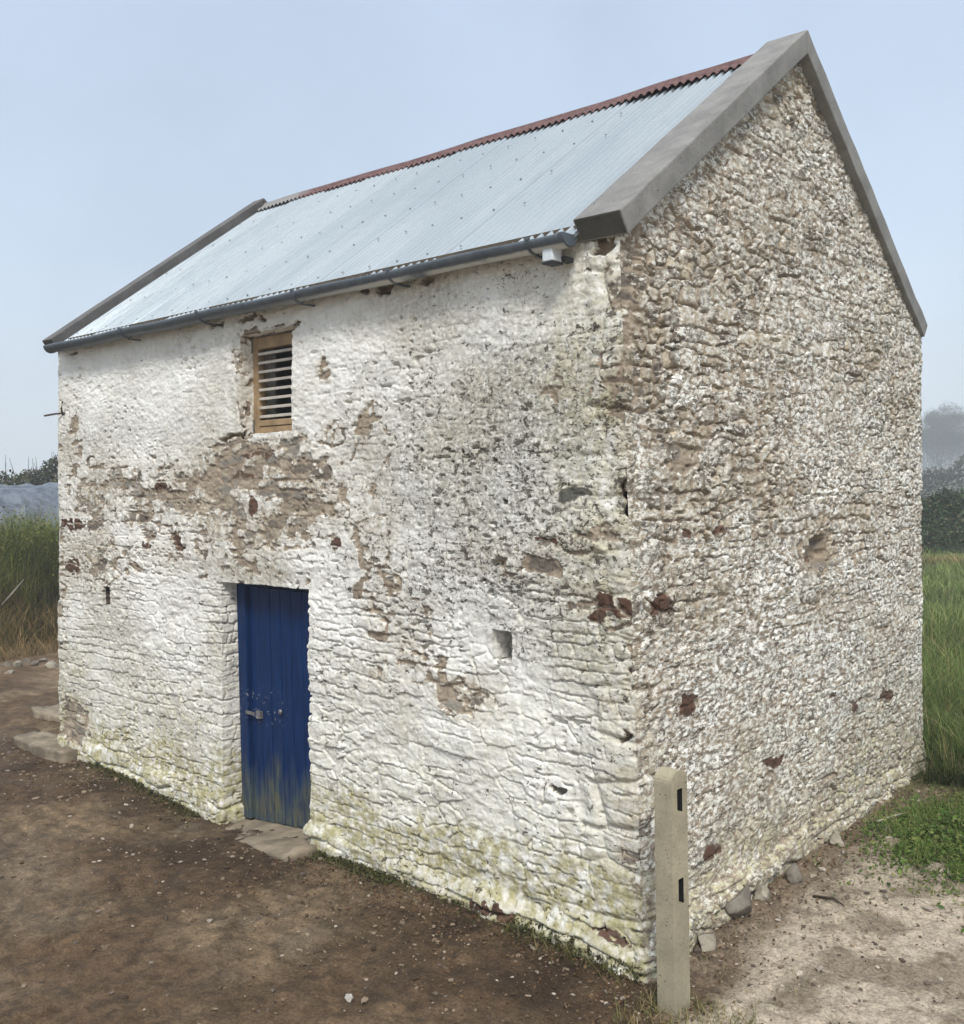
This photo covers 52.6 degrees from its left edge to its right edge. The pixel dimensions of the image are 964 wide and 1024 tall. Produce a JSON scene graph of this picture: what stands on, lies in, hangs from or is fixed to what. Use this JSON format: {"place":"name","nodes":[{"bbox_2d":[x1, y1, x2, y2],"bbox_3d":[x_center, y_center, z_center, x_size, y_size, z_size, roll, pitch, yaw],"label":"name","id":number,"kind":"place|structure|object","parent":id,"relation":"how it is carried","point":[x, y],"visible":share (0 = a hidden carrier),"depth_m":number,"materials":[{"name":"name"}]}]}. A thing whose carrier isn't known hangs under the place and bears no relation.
{"place":"outdoors","nodes":[
{"label":"outdoors","id":0,"kind":"place"},
{"bbox_2d":[0,479,963,1023],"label":"ground","id":1,"kind":"structure","parent":0,"point":[184,971],"depth_m":5.22,"materials":[{"name":"brown soil"}]},
{"bbox_2d":[1,661,11,665],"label":"stone","id":2,"kind":"object","parent":1,"relation":"on","point":[6,663],"visible":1,"depth_m":13.47,"materials":[{"name":"grey stone"}]},
{"bbox_2d":[4,670,13,673],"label":"stone","id":3,"kind":"object","parent":1,"relation":"on","point":[9,671],"visible":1,"depth_m":12.86,"materials":[{"name":"grey stone"}]},
{"bbox_2d":[13,661,22,667],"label":"stone","id":4,"kind":"object","parent":1,"relation":"on","point":[17,663],"visible":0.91,"depth_m":13.30,"materials":[{"name":"grey stone"}]},
{"bbox_2d":[0,452,57,485],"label":"hedge","id":5,"kind":"object","parent":1,"relation":"on","point":[50,471],"visible":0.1,"depth_m":29.34,"materials":[{"name":"green plant"}]},
{"bbox_2d":[0,482,58,535],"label":"tarpaulin","id":6,"kind":"object","parent":1,"relation":"on","point":[16,495],"visible":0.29,"depth_m":20.04,"materials":[{"name":"plastic"}]},
{"bbox_2d":[0,496,59,661],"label":"bank grass","id":7,"kind":"structure","parent":1,"relation":"on","point":[25,552],"depth_m":15.51,"materials":[{"name":"green plant"}]},
{"bbox_2d":[1,579,23,605],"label":"branch","id":8,"kind":"object","parent":7,"relation":"on","point":[9,596],"visible":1,"depth_m":14.36,"materials":[{"name":"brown wood"}]},
{"bbox_2d":[30,661,38,665],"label":"stone","id":9,"kind":"object","parent":1,"relation":"on","point":[34,663],"visible":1,"depth_m":13.41,"materials":[{"name":"grey stone"}]},
{"bbox_2d":[37,658,46,661],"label":"stone","id":10,"kind":"object","parent":1,"relation":"on","point":[42,660],"visible":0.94,"depth_m":13.65,"materials":[{"name":"grey stone"}]},
{"bbox_2d":[12,730,77,763],"bbox_3d":[-4.023,2.218,9.172,1.000,0.174,0.422,1,3,42],"label":"step stone","id":11,"kind":"object","parent":1,"relation":"on","point":[44,744],"visible":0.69,"depth_m":9.03,"materials":[{"name":"grey stone"}]},
{"bbox_2d":[31,703,60,721],"bbox_3d":[-4.506,2.178,10.448,0.626,0.192,0.429,1,3,42],"label":"step stone","id":12,"kind":"object","parent":1,"relation":"on","point":[49,713],"visible":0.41,"depth_m":10.39,"materials":[{"name":"grey stone"}]},
{"bbox_2d":[45,660,58,667],"bbox_3d":[-5.883,2.091,13.332,0.196,0.110,0.193,-1,2,-1],"label":"stone","id":13,"kind":"object","parent":1,"relation":"on","point":[51,664],"visible":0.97,"depth_m":13.25,"materials":[{"name":"grey stone"}]},
{"bbox_2d":[344,993,353,1001],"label":"stone","id":14,"kind":"object","parent":1,"relation":"on","point":[349,997],"visible":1,"depth_m":4.62,"materials":[{"name":"white stone"}]},
{"bbox_2d":[0,732,771,1023],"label":"mud clods","id":15,"kind":"object","parent":1,"relation":"on","point":[414,977],"visible":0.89,"depth_m":5.53,"materials":[{"name":"soil"}]},
{"bbox_2d":[64,761,767,1023],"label":"weeds","id":16,"kind":"object","parent":1,"relation":"on","point":[368,871],"visible":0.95,"depth_m":5.26,"materials":[{"name":"green plant"}]},
{"bbox_2d":[42,30,928,983],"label":"stone barn","id":17,"kind":"structure","parent":1,"relation":"on","point":[504,526],"depth_m":6.09,"materials":[{"name":"whitewashed rubble stone"},{"name":"galvanised steel"},{"name":"blue paint"}]},
{"bbox_2d":[251,332,292,433],"bbox_3d":[-1.425,-0.908,6.893,0.653,0.690,0.091,1,3,42],"label":"louvre window","id":18,"kind":"structure","parent":17,"relation":"in","point":[261,424],"depth_m":6.97,"materials":[{"name":"wood"}]},
{"bbox_2d":[245,586,311,828],"bbox_3d":[-1.413,1.441,7.043,0.909,1.764,0.078,1,3,42],"label":"door","id":19,"kind":"structure","parent":17,"relation":"in","point":[279,618],"depth_m":7.09,"materials":[{"name":"blue paint"}]},
{"bbox_2d":[149,775,963,1023],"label":"leaf litter","id":20,"kind":"object","parent":1,"relation":"on","point":[576,960],"visible":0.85,"depth_m":5.25,"materials":[{"name":"plant"}]},
{"bbox_2d":[654,766,689,1015],"bbox_3d":[0.882,1.868,4.510,0.125,1.375,0.095,-3,2,-44],"label":"concrete post","id":21,"kind":"object","parent":1,"relation":"on","point":[672,885],"visible":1,"depth_m":4.47,"materials":[{"name":"grey concrete"}]},
{"bbox_2d":[697,933,716,951],"bbox_3d":[1.187,2.268,5.139,0.102,0.120,0.117,-1,2,10],"label":"stone","id":22,"kind":"object","parent":1,"relation":"on","point":[707,942],"visible":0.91,"depth_m":5.10,"materials":[{"name":"beige stone"}]},
{"bbox_2d":[724,884,751,918],"bbox_3d":[1.439,2.231,5.467,0.144,0.233,0.269,0,2,36],"label":"stone","id":23,"kind":"object","parent":1,"relation":"on","point":[738,905],"visible":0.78,"depth_m":5.39,"materials":[{"name":"grey stone"}]},
{"bbox_2d":[753,884,769,900],"bbox_3d":[1.620,2.223,5.661,0.092,0.113,0.112,0,2,30],"label":"stone","id":24,"kind":"object","parent":1,"relation":"on","point":[761,892],"visible":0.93,"depth_m":5.64,"materials":[{"name":"beige stone"}]},
{"bbox_2d":[784,862,802,883],"bbox_3d":[1.909,2.199,5.955,0.102,0.124,0.195,0,2,25],"label":"stone","id":25,"kind":"object","parent":1,"relation":"on","point":[792,874],"visible":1,"depth_m":5.89,"materials":[{"name":"grey stone"}]},
{"bbox_2d":[634,793,963,1023],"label":"sparse grass","id":26,"kind":"structure","parent":1,"relation":"on","point":[831,928],"depth_m":5.11,"materials":[{"name":"green plant"}]},
{"bbox_2d":[813,895,844,905],"bbox_3d":[1.994,2.224,5.598,0.189,0.023,0.045,1,3,42],"label":"twig","id":27,"kind":"object","parent":1,"relation":"on","point":[825,897],"visible":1,"depth_m":5.61,"materials":[{"name":"brown wood"}]},
{"bbox_2d":[829,833,844,846],"bbox_3d":[2.361,2.193,6.486,0.095,0.099,0.079,0,2,19],"label":"stone","id":28,"kind":"object","parent":1,"relation":"on","point":[834,838],"visible":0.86,"depth_m":6.46,"materials":[{"name":"grey stone"}]},
{"bbox_2d":[811,751,963,991],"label":"ground cover","id":29,"kind":"object","parent":1,"relation":"on","point":[937,823],"visible":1,"depth_m":6.41,"materials":[{"name":"green plant"}]},
{"bbox_2d":[876,813,905,821],"bbox_3d":[2.909,2.162,6.915,0.314,0.023,0.023,-2,2,-30],"label":"twig","id":30,"kind":"object","parent":1,"relation":"on","point":[888,817],"visible":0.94,"depth_m":6.88,"materials":[{"name":"brown wood"}]},
{"bbox_2d":[920,454,963,500],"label":"hedge","id":31,"kind":"object","parent":1,"relation":"on","point":[949,475],"visible":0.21,"depth_m":79.12,"materials":[{"name":"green plant"}]},
{"bbox_2d":[921,401,963,482],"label":"misty tree","id":32,"kind":"object","parent":1,"relation":"on","point":[939,434],"visible":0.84,"depth_m":182.29,"materials":[{"name":"grey plant"}]},
{"bbox_2d":[921,487,963,553],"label":"hedge","id":33,"kind":"object","parent":1,"relation":"on","point":[934,511],"visible":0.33,"depth_m":29.61,"materials":[{"name":"green plant"}]},
{"bbox_2d":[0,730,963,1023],"bbox_3d":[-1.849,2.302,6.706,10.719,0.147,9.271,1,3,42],"label":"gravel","id":34,"kind":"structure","parent":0,"point":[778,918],"depth_m":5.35,"materials":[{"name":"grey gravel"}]},
{"bbox_2d":[0,0,963,484],"label":"sky","id":35,"kind":"structure","parent":0,"point":[131,130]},
{"bbox_2d":[908,546,963,786],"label":"meadow grass","id":36,"kind":"structure","parent":0,"point":[942,690],"depth_m":10.65,"materials":[{"name":"green plant"}]}
]}

